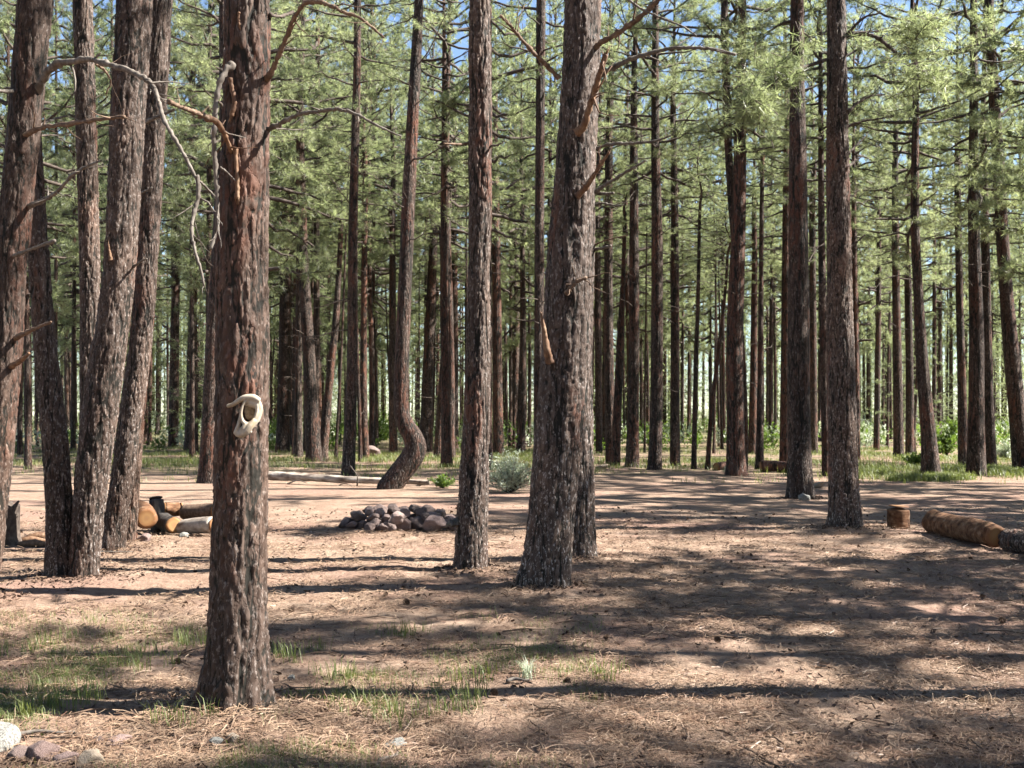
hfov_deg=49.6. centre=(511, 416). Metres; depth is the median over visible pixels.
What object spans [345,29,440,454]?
pine tree
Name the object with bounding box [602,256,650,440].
pine tree
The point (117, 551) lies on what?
dead stick
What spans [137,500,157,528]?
cut log
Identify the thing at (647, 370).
pine tree
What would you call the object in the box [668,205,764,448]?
pine tree
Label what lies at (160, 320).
pine tree
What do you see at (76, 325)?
pine tree
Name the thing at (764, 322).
pine tree
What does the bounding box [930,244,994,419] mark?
pine tree
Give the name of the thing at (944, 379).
pine tree
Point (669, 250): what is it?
pine tree
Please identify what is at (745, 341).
pine tree
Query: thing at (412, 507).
stone
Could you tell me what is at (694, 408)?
pine tree
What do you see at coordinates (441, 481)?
shrub
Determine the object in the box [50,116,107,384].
pine tree
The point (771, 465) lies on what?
fallen log
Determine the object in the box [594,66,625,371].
pine tree
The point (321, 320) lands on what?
pine tree
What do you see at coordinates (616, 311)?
pine tree
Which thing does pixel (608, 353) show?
pine tree
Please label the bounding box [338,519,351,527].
stone
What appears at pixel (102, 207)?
pine tree
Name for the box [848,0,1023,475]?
pine tree
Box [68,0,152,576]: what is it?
pine tree
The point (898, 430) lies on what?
pine tree
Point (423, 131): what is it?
pine tree
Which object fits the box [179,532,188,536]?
stone
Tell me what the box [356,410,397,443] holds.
shrub
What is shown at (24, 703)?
grass tuft
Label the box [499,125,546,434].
pine tree
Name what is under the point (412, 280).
pine tree
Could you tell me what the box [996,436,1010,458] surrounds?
shrub
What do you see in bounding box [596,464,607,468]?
stone
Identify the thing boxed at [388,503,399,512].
stone
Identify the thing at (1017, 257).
pine tree
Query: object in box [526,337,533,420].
pine tree
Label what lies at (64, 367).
pine tree
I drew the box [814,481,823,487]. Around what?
stone
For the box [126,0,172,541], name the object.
pine tree
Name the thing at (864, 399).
pine tree
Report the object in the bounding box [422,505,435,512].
stone
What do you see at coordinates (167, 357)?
pine tree
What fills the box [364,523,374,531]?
stone
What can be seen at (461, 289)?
pine tree
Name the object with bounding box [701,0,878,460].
pine tree
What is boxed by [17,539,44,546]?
wood chip
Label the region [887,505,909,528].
wood block
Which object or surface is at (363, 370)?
pine tree
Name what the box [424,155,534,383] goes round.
pine tree
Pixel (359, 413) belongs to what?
pine tree
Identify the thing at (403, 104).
pine tree
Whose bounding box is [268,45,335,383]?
pine tree
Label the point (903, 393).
pine tree
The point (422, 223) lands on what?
pine tree
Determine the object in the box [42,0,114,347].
pine tree
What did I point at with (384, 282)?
pine tree
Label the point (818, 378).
pine tree
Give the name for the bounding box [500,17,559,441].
pine tree
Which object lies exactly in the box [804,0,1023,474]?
pine tree
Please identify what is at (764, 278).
pine tree
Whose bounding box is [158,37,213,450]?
pine tree
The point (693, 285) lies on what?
pine tree
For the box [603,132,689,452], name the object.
pine tree
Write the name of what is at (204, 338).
pine tree
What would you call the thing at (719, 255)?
pine tree
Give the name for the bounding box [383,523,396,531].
stone
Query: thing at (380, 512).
stone
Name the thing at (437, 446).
pine tree
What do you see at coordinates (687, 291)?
pine tree
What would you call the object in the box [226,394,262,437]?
animal skull
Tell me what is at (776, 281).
pine tree
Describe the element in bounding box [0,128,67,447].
pine tree
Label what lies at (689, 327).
pine tree
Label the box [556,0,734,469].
pine tree
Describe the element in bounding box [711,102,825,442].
pine tree
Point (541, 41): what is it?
pine tree
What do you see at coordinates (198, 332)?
pine tree
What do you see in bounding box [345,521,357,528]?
stone
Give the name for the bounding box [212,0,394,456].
pine tree
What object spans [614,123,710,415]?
pine tree
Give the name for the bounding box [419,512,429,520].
stone
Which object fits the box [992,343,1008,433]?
pine tree
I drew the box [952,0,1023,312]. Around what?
pine tree
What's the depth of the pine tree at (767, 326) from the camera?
78.12 m
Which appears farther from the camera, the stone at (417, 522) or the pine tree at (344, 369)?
the pine tree at (344, 369)
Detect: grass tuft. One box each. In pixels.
[13,690,35,717]
[510,654,540,679]
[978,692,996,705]
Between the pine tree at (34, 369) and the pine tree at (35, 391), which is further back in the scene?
the pine tree at (34, 369)
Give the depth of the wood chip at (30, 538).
13.86 m
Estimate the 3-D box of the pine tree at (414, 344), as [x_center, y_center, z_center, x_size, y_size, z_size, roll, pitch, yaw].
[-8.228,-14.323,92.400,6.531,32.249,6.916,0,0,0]
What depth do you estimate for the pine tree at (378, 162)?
51.40 m
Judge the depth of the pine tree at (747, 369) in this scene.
99.83 m
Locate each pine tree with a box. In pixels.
[0,0,72,445]
[0,0,74,232]
[0,0,115,358]
[0,0,115,449]
[0,0,168,468]
[0,0,215,570]
[0,5,106,454]
[0,93,71,441]
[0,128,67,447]
[23,78,53,434]
[28,131,72,576]
[30,16,170,358]
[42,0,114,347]
[43,15,100,436]
[47,0,168,450]
[47,102,78,397]
[47,199,77,429]
[48,20,170,307]
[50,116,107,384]
[50,255,79,309]
[51,115,108,397]
[58,68,79,431]
[58,202,79,421]
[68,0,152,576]
[68,10,114,298]
[72,0,100,430]
[76,17,160,431]
[99,0,292,456]
[99,152,188,443]
[99,164,169,369]
[100,116,183,441]
[100,172,164,363]
[101,0,175,550]
[103,162,170,379]
[110,0,338,406]
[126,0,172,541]
[144,377,163,444]
[152,107,187,434]
[153,78,187,429]
[154,294,205,453]
[155,351,198,422]
[156,71,204,446]
[157,2,213,394]
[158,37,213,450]
[158,259,203,413]
[159,0,309,385]
[162,0,218,379]
[162,0,312,324]
[162,0,380,386]
[163,26,281,380]
[163,69,340,243]
[163,78,212,335]
[164,18,318,265]
[165,32,313,281]
[166,0,401,712]
[167,0,352,483]
[181,66,205,353]
[193,0,327,330]
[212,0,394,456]
[268,1,348,451]
[268,2,389,385]
[268,7,340,440]
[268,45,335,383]
[268,256,278,434]
[269,0,380,461]
[269,0,394,429]
[269,106,332,339]
[269,112,282,429]
[269,161,373,455]
[270,0,412,475]
[270,1,343,446]
[271,11,358,361]
[271,105,322,370]
[271,151,384,451]
[271,259,325,390]
[277,106,343,394]
[279,83,402,458]
[293,0,467,446]
[300,113,449,461]
[302,150,344,381]
[304,0,457,447]
[304,101,381,390]
[307,0,390,444]
[308,32,438,445]
[309,195,374,460]
[310,39,347,418]
[310,156,346,428]
[310,270,358,441]
[311,0,431,377]
[319,28,420,458]
[320,274,380,419]
[321,69,381,382]
[322,172,429,390]
[326,1,401,366]
[329,15,430,397]
[333,97,418,354]
[336,0,467,489]
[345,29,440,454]
[346,0,545,466]
[347,202,416,444]
[358,181,396,378]
[360,54,424,393]
[373,95,468,403]
[375,0,505,391]
[375,210,429,438]
[376,12,468,451]
[377,0,515,457]
[377,59,421,376]
[382,232,439,416]
[383,73,439,420]
[385,0,563,468]
[387,104,439,422]
[387,269,423,407]
[396,0,464,397]
[396,212,465,431]
[397,81,464,439]
[398,218,439,427]
[408,303,460,421]
[411,253,460,336]
[412,61,502,377]
[413,52,514,449]
[414,68,468,457]
[420,244,464,306]
[421,77,519,391]
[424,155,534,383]
[427,95,467,424]
[438,124,467,431]
[443,0,503,568]
[450,4,549,454]
[450,8,558,452]
[454,0,622,280]
[456,0,559,447]
[458,0,562,447]
[458,29,533,371]
[463,75,533,438]
[468,0,610,447]
[491,0,716,587]
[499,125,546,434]
[499,149,552,449]
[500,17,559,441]
[500,58,556,446]
[500,125,554,445]
[501,143,546,361]
[503,0,602,267]
[507,89,552,432]
[525,0,693,463]
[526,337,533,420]
[534,11,650,452]
[544,0,682,449]
[544,201,670,404]
[545,0,689,466]
[545,93,670,399]
[546,65,616,401]
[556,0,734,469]
[572,0,735,557]
[592,224,620,402]
[593,0,707,444]
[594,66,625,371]
[594,88,644,364]
[595,189,649,465]
[599,0,759,465]
[600,0,826,469]
[600,97,669,437]
[601,30,693,312]
[601,225,690,415]
[602,49,669,429]
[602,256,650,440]
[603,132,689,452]
[613,155,650,371]
[613,181,693,445]
[614,92,710,435]
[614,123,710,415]
[614,125,644,427]
[616,14,728,365]
[618,253,665,419]
[637,0,858,475]
[639,69,727,439]
[639,271,695,384]
[641,201,769,452]
[643,157,710,367]
[660,0,782,442]
[662,134,729,468]
[663,14,750,407]
[663,92,719,436]
[663,218,727,413]
[664,78,729,363]
[665,260,724,409]
[667,115,720,396]
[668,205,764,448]
[669,94,719,429]
[680,354,708,423]
[680,373,698,428]
[683,80,751,376]
[684,150,764,445]
[691,203,767,468]
[696,0,825,469]
[699,80,811,453]
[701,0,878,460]
[701,85,767,345]
[703,0,826,498]
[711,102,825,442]
[716,0,979,527]
[717,0,888,305]
[724,91,783,414]
[731,0,935,475]
[744,46,789,437]
[745,114,825,377]
[745,258,780,433]
[745,348,765,416]
[751,20,881,452]
[757,65,825,351]
[757,101,789,353]
[765,8,876,440]
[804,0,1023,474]
[805,84,824,387]
[806,17,889,359]
[807,1,964,455]
[807,11,921,459]
[808,1,910,403]
[808,79,872,317]
[810,0,903,446]
[824,20,920,395]
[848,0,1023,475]
[849,74,937,449]
[856,43,953,454]
[858,69,912,402]
[858,173,949,448]
[859,74,931,438]
[859,100,928,428]
[860,368,872,422]
[869,0,1023,467]
[871,89,954,394]
[873,292,947,450]
[880,0,996,429]
[880,350,918,421]
[886,0,1021,464]
[892,352,917,424]
[898,140,946,394]
[899,88,980,433]
[919,0,1023,465]
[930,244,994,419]
[933,393,947,433]
[936,52,1023,356]
[936,55,996,390]
[936,364,956,424]
[947,367,967,418]
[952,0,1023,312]
[955,98,1023,382]
[963,51,1023,341]
[978,6,1023,283]
[989,94,1023,368]
[991,31,1023,367]
[992,53,1023,308]
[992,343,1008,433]
[999,87,1023,376]
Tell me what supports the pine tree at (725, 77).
on the ground at (660, 495)
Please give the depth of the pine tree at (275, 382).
107.59 m
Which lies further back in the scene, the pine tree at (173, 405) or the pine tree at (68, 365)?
the pine tree at (68, 365)
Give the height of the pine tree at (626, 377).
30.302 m
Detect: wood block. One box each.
[713,461,725,469]
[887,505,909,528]
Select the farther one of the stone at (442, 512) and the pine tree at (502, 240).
the pine tree at (502, 240)
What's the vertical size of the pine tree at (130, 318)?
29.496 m
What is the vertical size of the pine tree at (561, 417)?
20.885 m
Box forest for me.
[23,142,1023,432]
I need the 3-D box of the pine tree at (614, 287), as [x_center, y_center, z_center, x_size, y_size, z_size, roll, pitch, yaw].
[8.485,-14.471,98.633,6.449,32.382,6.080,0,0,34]
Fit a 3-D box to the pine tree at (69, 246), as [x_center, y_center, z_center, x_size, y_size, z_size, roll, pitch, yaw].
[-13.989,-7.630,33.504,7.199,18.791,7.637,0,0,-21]
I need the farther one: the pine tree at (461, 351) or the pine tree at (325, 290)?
the pine tree at (461, 351)
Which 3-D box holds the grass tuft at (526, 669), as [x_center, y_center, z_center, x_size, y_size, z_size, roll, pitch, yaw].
[0.086,1.497,6.677,0.206,0.158,0.220,0,0,37]
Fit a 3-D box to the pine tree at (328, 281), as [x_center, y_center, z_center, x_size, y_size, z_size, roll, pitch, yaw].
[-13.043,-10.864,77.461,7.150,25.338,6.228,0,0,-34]
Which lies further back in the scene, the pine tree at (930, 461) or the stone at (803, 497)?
the pine tree at (930, 461)
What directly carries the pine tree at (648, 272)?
on the ground at (660, 495)
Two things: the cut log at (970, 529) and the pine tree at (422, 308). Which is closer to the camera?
the cut log at (970, 529)
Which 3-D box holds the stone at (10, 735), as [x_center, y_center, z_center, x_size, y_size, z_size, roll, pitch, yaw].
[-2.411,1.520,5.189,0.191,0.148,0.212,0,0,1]
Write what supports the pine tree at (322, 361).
on the ground at (660, 495)
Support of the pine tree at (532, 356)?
on the ground at (660, 495)
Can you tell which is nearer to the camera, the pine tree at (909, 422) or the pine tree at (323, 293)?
the pine tree at (909, 422)
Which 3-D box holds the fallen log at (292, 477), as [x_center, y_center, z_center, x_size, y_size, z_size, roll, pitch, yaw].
[-3.992,1.588,25.018,5.071,0.993,1.276,0,0,13]
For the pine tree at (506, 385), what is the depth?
76.33 m
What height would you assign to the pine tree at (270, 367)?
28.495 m
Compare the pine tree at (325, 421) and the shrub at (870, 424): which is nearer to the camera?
the pine tree at (325, 421)
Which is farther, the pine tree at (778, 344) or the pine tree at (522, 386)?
the pine tree at (778, 344)
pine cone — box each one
[174,657,181,663]
[191,743,201,752]
[403,598,409,604]
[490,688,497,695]
[563,677,570,682]
[714,636,720,642]
[999,616,1005,622]
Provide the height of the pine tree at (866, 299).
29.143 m
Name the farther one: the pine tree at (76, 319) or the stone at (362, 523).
the pine tree at (76, 319)
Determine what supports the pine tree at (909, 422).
on the ground at (660, 495)
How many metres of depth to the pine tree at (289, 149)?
42.14 m
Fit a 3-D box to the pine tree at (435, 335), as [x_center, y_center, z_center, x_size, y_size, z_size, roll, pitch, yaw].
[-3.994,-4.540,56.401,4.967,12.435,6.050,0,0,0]
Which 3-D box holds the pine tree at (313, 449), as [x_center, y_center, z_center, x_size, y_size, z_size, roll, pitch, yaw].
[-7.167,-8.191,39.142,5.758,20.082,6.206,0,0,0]
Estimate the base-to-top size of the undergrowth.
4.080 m
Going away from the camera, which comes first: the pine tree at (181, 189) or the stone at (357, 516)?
the stone at (357, 516)
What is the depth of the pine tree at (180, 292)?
65.08 m
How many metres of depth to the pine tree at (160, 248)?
85.58 m
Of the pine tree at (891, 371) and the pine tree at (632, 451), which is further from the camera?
the pine tree at (891, 371)
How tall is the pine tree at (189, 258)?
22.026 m
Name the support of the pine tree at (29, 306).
on the ground at (660, 495)
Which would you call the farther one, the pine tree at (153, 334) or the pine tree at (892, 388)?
the pine tree at (153, 334)
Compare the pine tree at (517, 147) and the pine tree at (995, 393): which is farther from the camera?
the pine tree at (995, 393)
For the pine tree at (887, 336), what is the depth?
54.16 m
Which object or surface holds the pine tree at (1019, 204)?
on the ground at (660, 495)
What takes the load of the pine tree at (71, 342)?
on the ground at (660, 495)
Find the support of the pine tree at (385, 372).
on the ground at (660, 495)
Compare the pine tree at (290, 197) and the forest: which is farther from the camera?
the forest
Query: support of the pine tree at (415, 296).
on the ground at (660, 495)
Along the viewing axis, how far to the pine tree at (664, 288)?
73.73 m
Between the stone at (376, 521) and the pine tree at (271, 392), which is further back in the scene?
the pine tree at (271, 392)
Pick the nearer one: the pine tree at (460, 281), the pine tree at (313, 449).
the pine tree at (313, 449)
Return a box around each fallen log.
[268,466,433,486]
[759,460,786,472]
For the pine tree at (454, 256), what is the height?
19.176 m
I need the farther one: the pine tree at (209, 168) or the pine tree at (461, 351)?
the pine tree at (461, 351)
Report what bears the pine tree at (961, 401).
on the ground at (660, 495)
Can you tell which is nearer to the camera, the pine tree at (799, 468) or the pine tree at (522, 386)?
the pine tree at (799, 468)
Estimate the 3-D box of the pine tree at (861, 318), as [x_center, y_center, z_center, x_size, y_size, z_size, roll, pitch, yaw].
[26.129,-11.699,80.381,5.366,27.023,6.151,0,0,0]
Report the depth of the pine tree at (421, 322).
87.59 m
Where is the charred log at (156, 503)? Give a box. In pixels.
[149,496,164,531]
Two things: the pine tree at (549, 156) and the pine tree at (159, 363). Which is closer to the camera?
the pine tree at (549, 156)
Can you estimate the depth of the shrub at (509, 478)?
22.69 m
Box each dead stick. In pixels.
[21,729,76,735]
[101,551,132,551]
[170,556,209,558]
[376,752,398,767]
[506,677,530,682]
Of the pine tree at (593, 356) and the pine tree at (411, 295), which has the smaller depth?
the pine tree at (593, 356)
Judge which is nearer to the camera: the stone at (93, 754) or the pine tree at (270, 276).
the stone at (93, 754)
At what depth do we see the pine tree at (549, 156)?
50.86 m
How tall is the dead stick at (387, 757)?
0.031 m
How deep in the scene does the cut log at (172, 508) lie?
15.88 m
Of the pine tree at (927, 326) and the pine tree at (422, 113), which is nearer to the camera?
the pine tree at (422, 113)
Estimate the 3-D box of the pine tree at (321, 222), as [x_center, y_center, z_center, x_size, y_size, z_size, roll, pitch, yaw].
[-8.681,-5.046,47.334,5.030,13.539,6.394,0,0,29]
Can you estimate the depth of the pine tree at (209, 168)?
35.67 m
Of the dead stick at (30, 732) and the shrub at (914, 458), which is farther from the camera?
the shrub at (914, 458)
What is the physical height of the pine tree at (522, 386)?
19.772 m
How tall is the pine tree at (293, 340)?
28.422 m
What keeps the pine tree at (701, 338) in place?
on the ground at (660, 495)
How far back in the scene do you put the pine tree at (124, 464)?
13.06 m
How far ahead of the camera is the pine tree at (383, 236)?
70.90 m
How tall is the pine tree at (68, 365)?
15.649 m
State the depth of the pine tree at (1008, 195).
108.88 m
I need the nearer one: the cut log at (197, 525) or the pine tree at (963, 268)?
the cut log at (197, 525)
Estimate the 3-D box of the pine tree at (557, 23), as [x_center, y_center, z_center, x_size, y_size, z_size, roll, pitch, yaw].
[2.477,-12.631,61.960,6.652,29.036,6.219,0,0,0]
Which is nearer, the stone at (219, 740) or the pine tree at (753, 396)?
the stone at (219, 740)
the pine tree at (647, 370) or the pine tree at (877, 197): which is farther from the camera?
the pine tree at (647, 370)
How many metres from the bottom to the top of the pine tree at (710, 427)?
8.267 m
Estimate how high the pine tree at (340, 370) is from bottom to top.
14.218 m
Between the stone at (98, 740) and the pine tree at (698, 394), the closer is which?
the stone at (98, 740)
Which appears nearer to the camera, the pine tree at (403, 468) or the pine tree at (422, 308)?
the pine tree at (403, 468)
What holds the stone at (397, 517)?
on the stone
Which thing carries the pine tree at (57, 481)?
on the ground at (660, 495)
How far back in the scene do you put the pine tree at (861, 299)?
69.36 m
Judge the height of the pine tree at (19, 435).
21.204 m
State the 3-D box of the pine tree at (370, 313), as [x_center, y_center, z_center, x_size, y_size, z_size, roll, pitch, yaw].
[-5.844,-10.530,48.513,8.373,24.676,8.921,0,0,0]
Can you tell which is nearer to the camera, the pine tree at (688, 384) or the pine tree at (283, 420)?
the pine tree at (283, 420)
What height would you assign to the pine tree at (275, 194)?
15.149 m
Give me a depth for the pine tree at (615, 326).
79.25 m
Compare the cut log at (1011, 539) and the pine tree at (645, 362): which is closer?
the cut log at (1011, 539)
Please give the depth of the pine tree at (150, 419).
62.38 m
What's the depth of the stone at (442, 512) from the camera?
15.78 m
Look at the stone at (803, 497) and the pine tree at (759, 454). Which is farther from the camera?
the pine tree at (759, 454)
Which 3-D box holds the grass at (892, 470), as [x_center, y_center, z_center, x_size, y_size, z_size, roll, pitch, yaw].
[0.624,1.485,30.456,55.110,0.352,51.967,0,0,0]
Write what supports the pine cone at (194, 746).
on the ground at (660, 495)
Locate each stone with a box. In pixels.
[0,721,20,751]
[5,745,27,763]
[27,740,59,763]
[52,751,78,766]
[73,748,105,767]
[90,736,103,744]
[106,734,131,746]
[137,533,151,541]
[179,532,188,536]
[206,737,223,746]
[226,732,239,742]
[287,675,294,679]
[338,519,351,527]
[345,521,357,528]
[352,512,365,521]
[358,520,367,528]
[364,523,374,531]
[365,508,373,515]
[366,513,378,521]
[368,518,381,529]
[369,445,380,455]
[373,504,387,513]
[375,508,384,517]
[376,523,388,530]
[381,514,390,521]
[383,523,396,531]
[385,737,406,748]
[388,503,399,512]
[390,511,405,524]
[396,519,411,530]
[400,508,410,517]
[408,504,419,513]
[410,517,423,529]
[413,508,424,515]
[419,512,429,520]
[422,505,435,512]
[423,514,446,531]
[428,511,440,515]
[435,509,445,517]
[445,517,455,530]
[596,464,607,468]
[798,493,809,500]
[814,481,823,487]
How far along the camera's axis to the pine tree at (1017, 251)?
105.93 m
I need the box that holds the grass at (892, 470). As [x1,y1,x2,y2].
[0,444,1023,767]
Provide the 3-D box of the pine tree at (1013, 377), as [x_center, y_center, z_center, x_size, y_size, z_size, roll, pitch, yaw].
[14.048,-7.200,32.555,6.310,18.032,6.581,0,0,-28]
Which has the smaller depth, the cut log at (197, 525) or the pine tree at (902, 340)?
the cut log at (197, 525)
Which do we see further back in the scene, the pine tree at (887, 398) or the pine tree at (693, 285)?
the pine tree at (693, 285)
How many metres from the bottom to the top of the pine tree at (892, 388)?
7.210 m
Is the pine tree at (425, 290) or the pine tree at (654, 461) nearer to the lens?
the pine tree at (654, 461)
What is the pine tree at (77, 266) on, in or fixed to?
on the ground at (660, 495)
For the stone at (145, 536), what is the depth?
14.04 m
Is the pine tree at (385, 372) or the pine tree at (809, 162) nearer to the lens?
the pine tree at (809, 162)
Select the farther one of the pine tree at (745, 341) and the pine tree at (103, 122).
the pine tree at (745, 341)
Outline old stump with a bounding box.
[4,500,21,546]
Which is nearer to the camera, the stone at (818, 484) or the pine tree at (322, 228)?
the stone at (818, 484)
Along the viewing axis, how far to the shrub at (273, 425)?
75.12 m
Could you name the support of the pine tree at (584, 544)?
on the ground at (660, 495)
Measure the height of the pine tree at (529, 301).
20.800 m
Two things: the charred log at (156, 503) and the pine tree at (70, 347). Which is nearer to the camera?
the charred log at (156, 503)
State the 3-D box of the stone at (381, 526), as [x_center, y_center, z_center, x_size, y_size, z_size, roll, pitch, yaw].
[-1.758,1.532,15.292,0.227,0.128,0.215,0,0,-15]
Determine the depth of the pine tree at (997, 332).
93.62 m
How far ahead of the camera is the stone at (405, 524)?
15.35 m
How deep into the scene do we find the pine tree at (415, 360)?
102.49 m
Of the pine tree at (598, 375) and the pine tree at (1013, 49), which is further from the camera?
the pine tree at (598, 375)
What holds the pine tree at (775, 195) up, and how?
on the ground at (660, 495)
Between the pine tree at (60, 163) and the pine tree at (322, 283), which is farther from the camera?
the pine tree at (322, 283)
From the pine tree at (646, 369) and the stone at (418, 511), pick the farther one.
the pine tree at (646, 369)
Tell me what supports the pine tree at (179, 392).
on the ground at (660, 495)
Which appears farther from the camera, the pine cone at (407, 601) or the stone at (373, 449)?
the stone at (373, 449)
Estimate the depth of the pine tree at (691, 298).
108.12 m
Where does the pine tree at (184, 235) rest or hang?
on the ground at (660, 495)
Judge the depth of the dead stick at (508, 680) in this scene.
6.54 m
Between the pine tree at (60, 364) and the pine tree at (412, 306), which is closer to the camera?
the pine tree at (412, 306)
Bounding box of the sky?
[0,0,1023,416]
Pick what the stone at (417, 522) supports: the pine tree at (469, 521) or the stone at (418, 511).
the stone at (418, 511)
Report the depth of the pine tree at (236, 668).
5.88 m
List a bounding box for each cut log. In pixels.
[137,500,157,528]
[155,513,179,533]
[164,502,182,515]
[176,516,211,534]
[179,503,212,519]
[921,509,1003,547]
[998,529,1023,553]
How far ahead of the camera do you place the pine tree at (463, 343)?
80.89 m
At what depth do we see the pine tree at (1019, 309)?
77.73 m
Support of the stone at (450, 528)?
on the ground at (660, 495)
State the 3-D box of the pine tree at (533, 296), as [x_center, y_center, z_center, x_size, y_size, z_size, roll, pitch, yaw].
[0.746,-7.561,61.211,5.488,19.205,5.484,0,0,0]
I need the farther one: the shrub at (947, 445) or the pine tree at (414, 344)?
the pine tree at (414, 344)
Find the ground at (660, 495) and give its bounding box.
[0,417,1023,767]
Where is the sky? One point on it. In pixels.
(456, 52)
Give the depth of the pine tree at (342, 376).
102.70 m
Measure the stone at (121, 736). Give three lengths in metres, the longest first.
0.123 x 0.110 x 0.048 m
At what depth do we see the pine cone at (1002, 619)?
8.61 m
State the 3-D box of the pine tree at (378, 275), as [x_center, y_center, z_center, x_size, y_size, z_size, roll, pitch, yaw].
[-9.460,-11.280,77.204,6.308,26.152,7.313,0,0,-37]
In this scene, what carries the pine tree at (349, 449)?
on the ground at (660, 495)
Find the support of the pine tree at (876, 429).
on the ground at (660, 495)
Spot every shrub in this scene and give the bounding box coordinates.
[270,414,276,438]
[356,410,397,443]
[427,472,457,487]
[489,448,530,492]
[860,421,892,445]
[901,451,920,464]
[918,415,957,455]
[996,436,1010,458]
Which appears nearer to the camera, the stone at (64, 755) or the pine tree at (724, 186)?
the stone at (64, 755)
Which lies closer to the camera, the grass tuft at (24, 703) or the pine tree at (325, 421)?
the grass tuft at (24, 703)
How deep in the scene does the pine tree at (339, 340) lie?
60.95 m
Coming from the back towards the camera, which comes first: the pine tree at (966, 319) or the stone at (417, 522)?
the pine tree at (966, 319)
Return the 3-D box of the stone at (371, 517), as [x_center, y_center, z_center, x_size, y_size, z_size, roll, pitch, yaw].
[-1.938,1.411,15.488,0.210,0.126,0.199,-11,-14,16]
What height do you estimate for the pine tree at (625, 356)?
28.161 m
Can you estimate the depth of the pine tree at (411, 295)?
71.49 m
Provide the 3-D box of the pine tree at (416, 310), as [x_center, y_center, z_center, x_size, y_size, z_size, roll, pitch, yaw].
[-7.266,-9.305,58.410,7.124,22.169,6.145,0,0,22]
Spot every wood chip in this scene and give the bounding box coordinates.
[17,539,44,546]
[21,536,44,540]
[26,532,44,538]
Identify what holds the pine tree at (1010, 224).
on the ground at (660, 495)
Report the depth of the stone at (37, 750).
5.00 m
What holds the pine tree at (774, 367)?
on the ground at (660, 495)
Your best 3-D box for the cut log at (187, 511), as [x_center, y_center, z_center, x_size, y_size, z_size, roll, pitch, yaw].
[-4.447,1.359,15.793,0.580,0.255,0.225,0,0,23]
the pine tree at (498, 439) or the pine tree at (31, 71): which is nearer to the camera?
the pine tree at (31, 71)
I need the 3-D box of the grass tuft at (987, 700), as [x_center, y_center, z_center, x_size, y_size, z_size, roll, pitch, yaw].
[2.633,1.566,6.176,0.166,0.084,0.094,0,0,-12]
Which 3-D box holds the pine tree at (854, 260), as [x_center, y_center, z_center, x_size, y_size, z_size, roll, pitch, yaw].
[12.467,-6.503,39.769,3.942,16.706,3.876,0,0,0]
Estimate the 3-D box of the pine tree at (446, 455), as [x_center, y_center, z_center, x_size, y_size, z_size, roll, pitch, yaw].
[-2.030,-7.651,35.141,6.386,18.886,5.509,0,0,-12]
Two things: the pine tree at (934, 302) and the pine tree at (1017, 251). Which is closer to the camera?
the pine tree at (934, 302)
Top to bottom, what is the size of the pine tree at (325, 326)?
23.384 m
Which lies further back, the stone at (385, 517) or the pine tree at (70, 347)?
the pine tree at (70, 347)
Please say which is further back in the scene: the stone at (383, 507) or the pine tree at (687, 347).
the pine tree at (687, 347)
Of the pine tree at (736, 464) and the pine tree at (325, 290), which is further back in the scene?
the pine tree at (325, 290)
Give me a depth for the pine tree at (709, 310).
80.28 m
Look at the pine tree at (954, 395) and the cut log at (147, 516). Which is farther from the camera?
the pine tree at (954, 395)
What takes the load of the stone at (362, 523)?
on the ground at (660, 495)
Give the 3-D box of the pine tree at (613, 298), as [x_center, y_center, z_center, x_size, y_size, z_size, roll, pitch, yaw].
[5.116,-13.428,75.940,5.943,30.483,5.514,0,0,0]
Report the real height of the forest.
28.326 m
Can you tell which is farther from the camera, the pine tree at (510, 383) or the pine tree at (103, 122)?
the pine tree at (103, 122)
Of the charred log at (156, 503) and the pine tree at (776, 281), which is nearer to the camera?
the charred log at (156, 503)
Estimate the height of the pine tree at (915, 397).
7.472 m
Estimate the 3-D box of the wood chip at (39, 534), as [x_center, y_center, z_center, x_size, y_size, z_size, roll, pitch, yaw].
[-6.122,1.540,14.363,0.311,0.100,0.100,0,0,-29]
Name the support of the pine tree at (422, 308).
on the ground at (660, 495)
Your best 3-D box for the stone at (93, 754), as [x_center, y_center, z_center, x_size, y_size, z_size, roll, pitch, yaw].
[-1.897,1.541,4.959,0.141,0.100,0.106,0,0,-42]
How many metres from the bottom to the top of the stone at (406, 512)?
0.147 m
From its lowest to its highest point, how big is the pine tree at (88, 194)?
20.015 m
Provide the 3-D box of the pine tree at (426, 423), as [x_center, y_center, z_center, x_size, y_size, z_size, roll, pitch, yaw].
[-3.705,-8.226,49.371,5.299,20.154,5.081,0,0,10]
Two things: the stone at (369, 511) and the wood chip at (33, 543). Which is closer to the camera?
the wood chip at (33, 543)
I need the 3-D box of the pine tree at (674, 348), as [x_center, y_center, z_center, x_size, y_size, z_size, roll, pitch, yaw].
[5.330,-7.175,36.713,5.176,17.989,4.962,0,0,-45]
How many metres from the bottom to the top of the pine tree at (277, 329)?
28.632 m
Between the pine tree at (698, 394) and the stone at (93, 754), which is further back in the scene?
the pine tree at (698, 394)
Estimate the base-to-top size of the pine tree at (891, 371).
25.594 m
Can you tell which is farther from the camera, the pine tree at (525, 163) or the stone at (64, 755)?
the pine tree at (525, 163)
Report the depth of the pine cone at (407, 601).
9.36 m
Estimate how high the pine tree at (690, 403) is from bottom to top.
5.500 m
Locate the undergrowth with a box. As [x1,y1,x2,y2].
[15,404,1009,451]
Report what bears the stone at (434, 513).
on the stone
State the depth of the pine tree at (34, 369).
90.47 m
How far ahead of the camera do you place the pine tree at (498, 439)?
46.06 m
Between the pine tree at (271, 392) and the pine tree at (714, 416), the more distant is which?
the pine tree at (271, 392)
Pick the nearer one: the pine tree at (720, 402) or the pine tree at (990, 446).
the pine tree at (990, 446)

